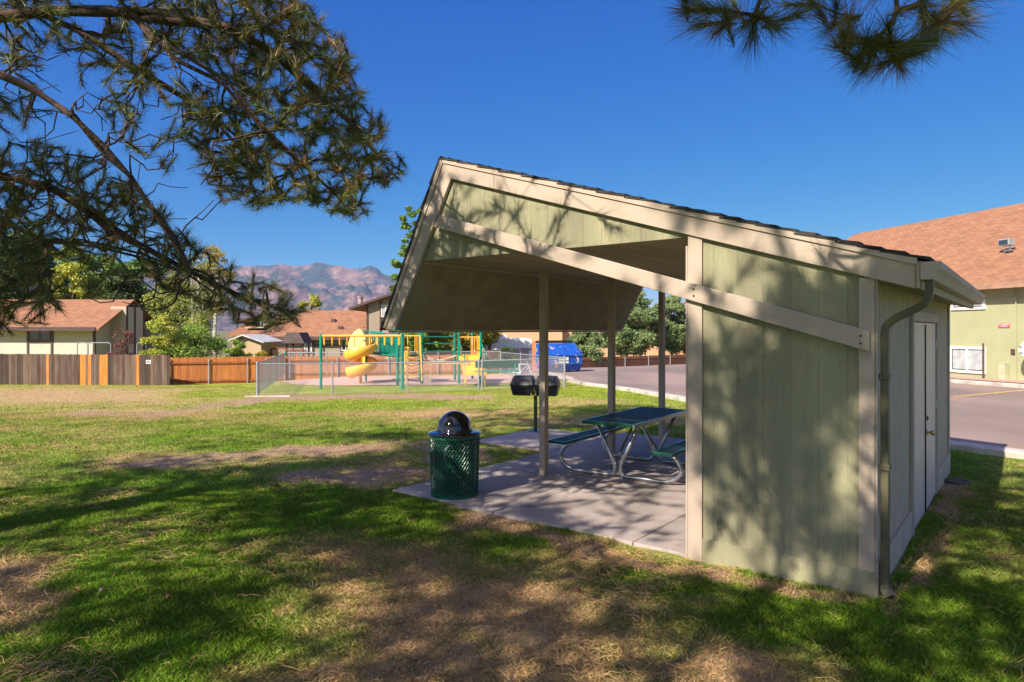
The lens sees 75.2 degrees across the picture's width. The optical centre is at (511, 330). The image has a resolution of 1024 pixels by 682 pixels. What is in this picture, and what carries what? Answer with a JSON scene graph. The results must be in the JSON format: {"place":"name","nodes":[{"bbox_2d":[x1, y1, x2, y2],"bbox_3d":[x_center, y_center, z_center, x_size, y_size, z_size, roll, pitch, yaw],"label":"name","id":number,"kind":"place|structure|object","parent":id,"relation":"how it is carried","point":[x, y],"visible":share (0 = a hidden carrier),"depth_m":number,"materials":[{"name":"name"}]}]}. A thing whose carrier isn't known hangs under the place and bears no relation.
{"place":"outdoors","nodes":[
{"label":"outdoors","id":0,"kind":"place"},
{"bbox_2d":[29,263,675,330],"bbox_3d":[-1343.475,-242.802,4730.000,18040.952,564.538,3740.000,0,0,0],"label":"mountains","id":1,"kind":"structure","parent":0,"point":[337,287],"depth_m":4307.60,"materials":[{"name":"brown stone"}]},
{"bbox_2d":[0,331,1023,681],"bbox_3d":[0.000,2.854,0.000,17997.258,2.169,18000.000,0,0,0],"label":"ground","id":2,"kind":"structure","parent":0,"point":[94,395],"depth_m":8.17,"materials":[{"name":"green plant"}]},
{"bbox_2d":[0,220,34,298],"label":"pine tree","id":3,"kind":"object","parent":2,"relation":"on","point":[18,295],"visible":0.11,"depth_m":61.83,"materials":[{"name":"green plant"}]},
{"bbox_2d":[9,230,70,296],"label":"pine tree","id":4,"kind":"object","parent":2,"relation":"on","point":[66,281],"visible":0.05,"depth_m":65.86,"materials":[{"name":"green plant"}]},
{"bbox_2d":[8,299,91,299],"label":"house","id":5,"kind":"structure","parent":2,"relation":"on","point":[58,299],"depth_m":57.99,"materials":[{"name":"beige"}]},
{"bbox_2d":[43,245,106,298],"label":"poplar tree","id":6,"kind":"object","parent":2,"relation":"on","point":[80,287],"visible":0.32,"depth_m":59.35,"materials":[{"name":"yellow plant"}]},
{"bbox_2d":[0,300,154,354],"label":"house","id":7,"kind":"structure","parent":2,"relation":"on","point":[87,321],"depth_m":46.50,"materials":[{"name":"beige paint"}]},
{"bbox_2d":[29,331,49,340],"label":"window","id":8,"kind":"structure","parent":7,"relation":"in","point":[33,335],"depth_m":45.95,"materials":[{"name":"grey glass"}]},
{"bbox_2d":[0,354,169,384],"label":"board fence","id":9,"kind":"object","parent":2,"relation":"on","point":[65,369],"visible":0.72,"depth_m":34.27,"materials":[{"name":"brown wood"}]},
{"bbox_2d":[75,255,141,298],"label":"poplar tree","id":10,"kind":"object","parent":2,"relation":"on","point":[106,267],"visible":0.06,"depth_m":62.19,"materials":[{"name":"green plant"}]},
{"bbox_2d":[77,342,146,354],"bbox_3d":[-22.578,1.688,39.312,3.960,2.025,3.676,0,0,0],"label":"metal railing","id":11,"kind":"object","parent":2,"relation":"on","point":[103,342],"visible":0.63,"depth_m":37.48,"materials":[{"name":"metal"}]},
{"bbox_2d":[106,328,134,354],"bbox_3d":[-21.339,1.539,36.381,1.149,3.323,1.508,0,0,42],"label":"shrub","id":12,"kind":"object","parent":2,"relation":"on","point":[128,337],"visible":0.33,"depth_m":36.43,"materials":[{"name":"red plant"}]},
{"bbox_2d":[92,273,150,309],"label":"pine tree","id":13,"kind":"object","parent":2,"relation":"on","point":[137,293],"visible":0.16,"depth_m":57.07,"materials":[{"name":"green plant"}]},
{"bbox_2d":[118,256,169,316],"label":"pine tree","id":14,"kind":"object","parent":2,"relation":"on","point":[141,276],"visible":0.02,"depth_m":65.02,"materials":[{"name":"green plant"}]},
{"bbox_2d":[138,313,187,357],"bbox_3d":[-19.353,1.133,36.696,2.252,4.138,2.435,0,0,21],"label":"shrub","id":15,"kind":"object","parent":2,"relation":"on","point":[158,341],"visible":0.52,"depth_m":36.48,"materials":[{"name":"yellow plant"}]},
{"bbox_2d":[145,324,186,354],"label":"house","id":16,"kind":"structure","parent":2,"relation":"on","point":[148,333],"depth_m":52.00,"materials":[{"name":"grey"}]},
{"bbox_2d":[140,278,212,348],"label":"evergreen tree","id":17,"kind":"object","parent":2,"relation":"on","point":[155,303],"visible":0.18,"depth_m":55.15,"materials":[{"name":"green plant"}]},
{"bbox_2d":[161,253,220,353],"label":"aspen tree","id":18,"kind":"object","parent":2,"relation":"on","point":[196,316],"visible":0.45,"depth_m":43.70,"materials":[{"name":"green plant"}]},
{"bbox_2d":[155,320,229,379],"bbox_3d":[-18.369,1.404,37.983,4.213,3.976,4.457,0,0,0],"label":"shrub","id":19,"kind":"object","parent":2,"relation":"on","point":[194,346],"visible":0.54,"depth_m":37.92,"materials":[{"name":"green plant"}]},
{"bbox_2d":[0,0,411,336],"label":"pine tree","id":20,"kind":"object","parent":2,"relation":"on","point":[172,18],"visible":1,"depth_m":5.25,"materials":[{"name":"green plant"}]},
{"bbox_2d":[193,244,237,356],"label":"aspen tree","id":21,"kind":"object","parent":2,"relation":"on","point":[219,254],"visible":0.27,"depth_m":51.93,"materials":[{"name":"green plant"}]},
{"bbox_2d":[170,356,286,383],"bbox_3d":[-15.445,2.415,36.311,5.956,1.969,0.136,0,0,-17],"label":"board fence","id":22,"kind":"object","parent":2,"relation":"on","point":[204,370],"visible":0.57,"depth_m":36.15,"materials":[{"name":"orange wood"}]},
{"bbox_2d":[221,339,254,378],"bbox_3d":[-15.886,1.882,38.355,1.464,2.843,1.508,0,0,26],"label":"shrub","id":23,"kind":"object","parent":2,"relation":"on","point":[237,351],"visible":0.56,"depth_m":38.26,"materials":[{"name":"green plant"}]},
{"bbox_2d":[226,315,273,337],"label":"house","id":24,"kind":"structure","parent":2,"relation":"on","point":[240,331],"depth_m":56.90,"materials":[{"name":"orange paint"}]},
{"bbox_2d":[229,334,281,376],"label":"house","id":25,"kind":"structure","parent":2,"relation":"on","point":[255,343],"depth_m":41.00,"materials":[{"name":"beige"}]},
{"bbox_2d":[255,350,268,378],"bbox_3d":[-14.934,2.233,39.411,1.572,2.143,1.520,0,0,-19],"label":"shrub","id":26,"kind":"object","parent":2,"relation":"on","point":[261,353],"visible":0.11,"depth_m":39.48,"materials":[{"name":"yellow plant"}]},
{"bbox_2d":[245,395,290,396],"bbox_3d":[-8.989,2.474,24.465,1.609,0.134,0.160,0,0,-6],"label":"concrete edging","id":27,"kind":"object","parent":2,"relation":"on","point":[272,396],"visible":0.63,"depth_m":24.43,"materials":[{"name":"beige concrete"}]},
{"bbox_2d":[258,352,284,393],"bbox_3d":[-10.880,1.911,30.323,0.087,1.498,11.802,0,0,-14],"label":"chain link fence","id":28,"kind":"object","parent":2,"relation":"on","point":[273,367],"visible":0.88,"depth_m":29.57,"materials":[{"name":"metal"}]},
{"bbox_2d":[268,332,312,358],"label":"wooden playset","id":29,"kind":"object","parent":2,"relation":"on","point":[297,337],"visible":0.57,"depth_m":41.92,"materials":[{"name":"grey wood"}]},
{"bbox_2d":[298,294,322,309],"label":"poplar tree","id":30,"kind":"object","parent":2,"relation":"on","point":[315,302],"visible":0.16,"depth_m":65.53,"materials":[{"name":"yellow plant"}]},
{"bbox_2d":[263,310,365,371],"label":"house","id":31,"kind":"structure","parent":2,"relation":"on","point":[334,322],"depth_m":47.85,"materials":[{"name":"beige"}]},
{"bbox_2d":[304,343,311,351],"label":"window","id":32,"kind":"structure","parent":31,"relation":"in","point":[305,344],"depth_m":46.96,"materials":[{"name":"white glass"}]},
{"bbox_2d":[341,340,348,350],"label":"window","id":33,"kind":"structure","parent":31,"relation":"in","point":[344,342],"depth_m":46.97,"materials":[{"name":"white glass"}]},
{"bbox_2d":[287,354,486,379],"bbox_3d":[-7.123,2.220,38.450,11.475,1.559,0.136,0,0,-10],"label":"board fence","id":34,"kind":"object","parent":2,"relation":"on","point":[294,375],"visible":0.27,"depth_m":38.03,"materials":[{"name":"orange wood"}]},
{"bbox_2d":[287,350,499,377],"bbox_3d":[-6.432,1.869,36.868,11.661,1.502,0.088,0,0,-7],"label":"chain link fence","id":35,"kind":"object","parent":2,"relation":"on","point":[289,352],"visible":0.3,"depth_m":36.54,"materials":[{"name":"metal"}]},
{"bbox_2d":[256,356,565,395],"bbox_3d":[-3.678,1.860,25.960,11.884,1.634,0.529,0,0,-12],"label":"chain link fence","id":36,"kind":"object","parent":2,"relation":"on","point":[439,362],"visible":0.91,"depth_m":26.05,"materials":[{"name":"metal"}]},
{"bbox_2d":[389,206,433,370],"bbox_3d":[-5.876,-2.306,40.030,3.034,10.417,2.749,0,0,0],"label":"tree","id":37,"kind":"object","parent":2,"relation":"on","point":[394,276],"visible":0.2,"depth_m":39.54,"materials":[{"name":"green plant"}]},
{"bbox_2d":[349,293,475,374],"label":"house","id":38,"kind":"structure","parent":2,"relation":"on","point":[375,309],"depth_m":44.00,"materials":[{"name":"beige"}]},
{"bbox_2d":[381,305,387,316],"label":"window","id":39,"kind":"structure","parent":38,"relation":"in","point":[383,307],"depth_m":43.97,"materials":[{"name":"white glass"}]},
{"bbox_2d":[280,372,572,384],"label":"play gravel","id":40,"kind":"structure","parent":2,"relation":"on","point":[495,377],"depth_m":32.91,"materials":[{"name":"beige gravel"}]},
{"bbox_2d":[319,327,486,389],"bbox_3d":[-4.694,1.144,31.094,7.138,2.912,5.930,0,0,0],"label":"play structure","id":41,"kind":"object","parent":40,"relation":"on","point":[362,345],"visible":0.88,"depth_m":30.75,"materials":[{"name":"yellow plastic"}]},
{"bbox_2d":[508,360,536,377],"bbox_3d":[0.518,1.962,33.499,1.636,0.994,0.575,0,0,29],"label":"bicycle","id":42,"kind":"object","parent":40,"relation":"on","point":[523,369],"visible":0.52,"depth_m":33.40,"materials":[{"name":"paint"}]},
{"bbox_2d":[521,360,538,375],"bbox_3d":[1.099,1.956,34.201,1.556,0.954,0.575,0,0,-23],"label":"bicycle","id":43,"kind":"object","parent":40,"relation":"on","point":[530,368],"visible":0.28,"depth_m":34.09,"materials":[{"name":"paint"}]},
{"bbox_2d":[427,341,446,373],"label":"shrub","id":44,"kind":"object","parent":2,"relation":"on","point":[441,346],"visible":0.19,"depth_m":40.87,"materials":[{"name":"green plant"}]},
{"bbox_2d":[427,361,468,385],"bbox_3d":[-2.746,1.857,28.400,1.800,1.060,0.060,0,0,0],"label":"plank bench","id":45,"kind":"object","parent":2,"relation":"on","point":[448,363],"visible":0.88,"depth_m":28.37,"materials":[{"name":"brown wood"}]},
{"bbox_2d":[439,332,501,353],"bbox_3d":[-2.536,-0.368,40.847,4.727,6.464,4.946,0,0,-41],"label":"tree","id":46,"kind":"object","parent":2,"relation":"on","point":[488,338],"visible":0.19,"depth_m":39.96,"materials":[{"name":"green plant"}]},
{"bbox_2d":[475,361,518,374],"bbox_3d":[-0.649,1.770,28.947,1.900,0.864,0.495,0,0,-3],"label":"park bench","id":47,"kind":"object","parent":2,"relation":"on","point":[496,364],"visible":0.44,"depth_m":29.13,"materials":[{"name":"green metal"}]},
{"bbox_2d":[486,349,507,372],"bbox_3d":[-0.910,2.050,39.817,1.389,1.799,0.135,0,0,-24],"label":"board fence","id":48,"kind":"object","parent":2,"relation":"on","point":[493,355],"visible":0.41,"depth_m":39.67,"materials":[{"name":"wood"}]},
{"bbox_2d":[494,346,517,372],"bbox_3d":[-0.322,1.843,39.063,1.391,1.859,1.190,0,0,34],"label":"shrub","id":49,"kind":"object","parent":2,"relation":"on","point":[507,353],"visible":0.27,"depth_m":38.96,"materials":[{"name":"green plant"}]},
{"bbox_2d":[485,335,531,360],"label":"trailer","id":50,"kind":"object","parent":2,"relation":"on","point":[503,341],"visible":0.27,"depth_m":44.50,"materials":[{"name":"white metal"}]},
{"bbox_2d":[0,442,1023,681],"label":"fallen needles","id":51,"kind":"object","parent":2,"relation":"on","point":[102,652],"depth_m":5.30,"materials":[{"name":"brown plant"}]},
{"bbox_2d":[506,348,528,370],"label":"board fence","id":52,"kind":"object","parent":2,"relation":"on","point":[522,350],"visible":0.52,"depth_m":42.08,"materials":[{"name":"wood"}]},
{"bbox_2d":[500,351,566,384],"bbox_3d":[0.783,1.865,32.323,0.087,1.571,10.833,0,0,-15],"label":"chain link fence","id":53,"kind":"object","parent":2,"relation":"on","point":[520,354],"visible":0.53,"depth_m":32.16,"materials":[{"name":"metal"}]},
{"bbox_2d":[532,341,538,370],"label":"board fence","id":54,"kind":"object","parent":2,"relation":"on","point":[533,348],"visible":0.18,"depth_m":40.55,"materials":[{"name":"wood"}]},
{"bbox_2d":[575,586,580,592],"bbox_3d":[0.478,1.882,4.823,0.052,0.052,0.050,0,0,38],"label":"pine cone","id":55,"kind":"object","parent":2,"relation":"on","point":[578,589],"visible":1,"depth_m":4.81,"materials":[{"name":"brown plant"}]},
{"bbox_2d":[482,315,685,356],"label":"house","id":56,"kind":"structure","parent":2,"relation":"on","point":[533,336],"depth_m":72.00,"materials":[{"name":"beige paint"}]},
{"bbox_2d":[567,332,604,365],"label":"juniper tree","id":57,"kind":"object","parent":2,"relation":"on","point":[587,343],"visible":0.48,"depth_m":49.28,"materials":[{"name":"green plant"}]},
{"bbox_2d":[599,568,605,573],"bbox_3d":[0.706,1.882,5.192,0.050,0.052,0.052,0,0,23],"label":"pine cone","id":58,"kind":"object","parent":2,"relation":"on","point":[601,570],"visible":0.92,"depth_m":5.18,"materials":[{"name":"brown plant"}]},
{"bbox_2d":[597,290,657,355],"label":"juniper tree","id":59,"kind":"object","parent":2,"relation":"on","point":[633,337],"visible":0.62,"depth_m":56.65,"materials":[{"name":"green plant"}]},
{"bbox_2d":[581,354,685,367],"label":"board fence","id":60,"kind":"object","parent":2,"relation":"on","point":[645,360],"visible":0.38,"depth_m":52.39,"materials":[{"name":"wood"}]},
{"bbox_2d":[393,428,931,556],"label":"concrete slab","id":61,"kind":"structure","parent":2,"relation":"on","point":[518,489],"depth_m":7.69,"materials":[{"name":"grey concrete"}]},
{"bbox_2d":[428,411,480,499],"bbox_3d":[-0.659,1.401,7.630,0.610,0.950,0.610,0,0,-15],"label":"litter bin","id":62,"kind":"object","parent":61,"relation":"on","point":[454,454],"visible":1,"depth_m":7.43,"materials":[{"name":"green metal"}]},
{"bbox_2d":[510,375,560,431],"bbox_3d":[0.432,1.365,12.373,0.900,1.030,0.480,0,0,12],"label":"grill","id":63,"kind":"object","parent":61,"relation":"on","point":[524,385],"visible":0.94,"depth_m":12.27,"materials":[{"name":"black metal"}]},
{"bbox_2d":[549,406,685,483],"bbox_3d":[1.700,1.508,8.970,1.734,0.739,1.850,0,0,35],"label":"picnic table","id":64,"kind":"object","parent":61,"relation":"on","point":[636,418],"visible":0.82,"depth_m":8.68,"materials":[{"name":"green metal"}]},
{"bbox_2d":[379,156,984,600],"bbox_3d":[2.350,0.028,8.341,5.610,3.865,5.604,0,0,38],"label":"picnic shelter","id":65,"kind":"object","parent":61,"relation":"on","point":[819,408],"visible":0.94,"depth_m":5.43,"materials":[{"name":"green paint"}]},
{"bbox_2d":[915,322,926,527],"bbox_3d":[4.020,0.910,6.579,0.042,1.979,0.987,0,0,38],"label":"door","id":66,"kind":"structure","parent":65,"relation":"in","point":[920,328],"depth_m":6.66,"materials":[{"name":"paint"}]},
{"bbox_2d":[925,323,936,506],"bbox_3d":[4.645,0.910,7.332,0.107,1.979,0.966,0,0,38],"label":"door","id":67,"kind":"structure","parent":65,"relation":"in","point":[931,341],"depth_m":7.33,"materials":[{"name":"paint"}]},
{"bbox_2d":[646,295,685,354],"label":"juniper tree","id":68,"kind":"object","parent":2,"relation":"on","point":[675,336],"visible":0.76,"depth_m":59.04,"materials":[{"name":"green plant"}]},
{"bbox_2d":[682,301,685,353],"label":"maple tree","id":69,"kind":"object","parent":2,"relation":"on","point":[684,351],"visible":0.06,"depth_m":63.60,"materials":[{"name":"green plant"}]},
{"bbox_2d":[528,364,1023,448],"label":"parking lot","id":70,"kind":"structure","parent":2,"relation":"on","point":[996,419],"depth_m":17.84,"materials":[{"name":"grey asphalt"}]},
{"bbox_2d":[535,340,582,371],"bbox_3d":[2.691,1.500,38.164,2.230,1.830,1.700,0,0,-24],"label":"dumpster","id":71,"kind":"object","parent":70,"relation":"on","point":[568,349],"visible":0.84,"depth_m":37.77,"materials":[{"name":"blue metal"}]},
{"bbox_2d":[548,371,1023,458],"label":"kerb","id":72,"kind":"structure","parent":70,"relation":"on","point":[1000,451],"depth_m":10.58,"materials":[{"name":"concrete"}]},
{"bbox_2d":[950,379,1023,387],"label":"kerb","id":73,"kind":"structure","parent":70,"relation":"on","point":[1002,384],"depth_m":23.36,"materials":[{"name":"concrete"}]},
{"bbox_2d":[952,390,1023,396],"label":"parking line","id":74,"kind":"object","parent":70,"relation":"on","point":[988,393],"visible":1,"depth_m":20.18,"materials":[{"name":"paint"}]},
{"bbox_2d":[655,0,1023,98],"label":"pine tree","id":75,"kind":"object","parent":2,"relation":"on","point":[934,23],"visible":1,"depth_m":3.49,"materials":[{"name":"green plant"}]},
{"bbox_2d":[846,203,1023,383],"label":"apartment building","id":76,"kind":"structure","parent":2,"relation":"on","point":[982,251],"depth_m":26.13,"materials":[{"name":"orange tile"}]},
{"bbox_2d":[950,346,985,373],"bbox_3d":[17.605,1.141,25.708,0.070,1.021,1.495,0,0,-15],"label":"window","id":77,"kind":"structure","parent":76,"relation":"in","point":[963,359],"depth_m":25.66,"materials":[{"name":"white glass"}]},
{"bbox_2d":[951,294,985,309],"bbox_3d":[17.614,-1.075,25.676,0.070,0.568,1.429,0,0,-15],"label":"window","id":78,"kind":"structure","parent":76,"relation":"in","point":[983,306],"depth_m":25.40,"materials":[{"name":"white glass"}]},
{"bbox_2d":[1019,342,1023,355],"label":"satellite dish","id":79,"kind":"object","parent":76,"relation":"attached to","point":[1021,348],"visible":1,"depth_m":22.98,"materials":[{"name":"metal"}]},
{"bbox_2d":[944,478,970,484],"bbox_3d":[5.583,1.889,8.341,0.310,0.070,0.264,0,0,0],"label":"flat rock","id":80,"kind":"object","parent":2,"relation":"on","point":[960,481],"visible":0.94,"depth_m":8.26,"materials":[{"name":"grey stone"}]},
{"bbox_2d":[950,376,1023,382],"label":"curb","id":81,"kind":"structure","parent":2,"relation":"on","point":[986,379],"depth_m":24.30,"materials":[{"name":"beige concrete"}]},
{"bbox_2d":[0,0,1023,313],"label":"sky","id":82,"kind":"structure","parent":0,"point":[587,93],"materials":[{"name":"blue"}]}
]}

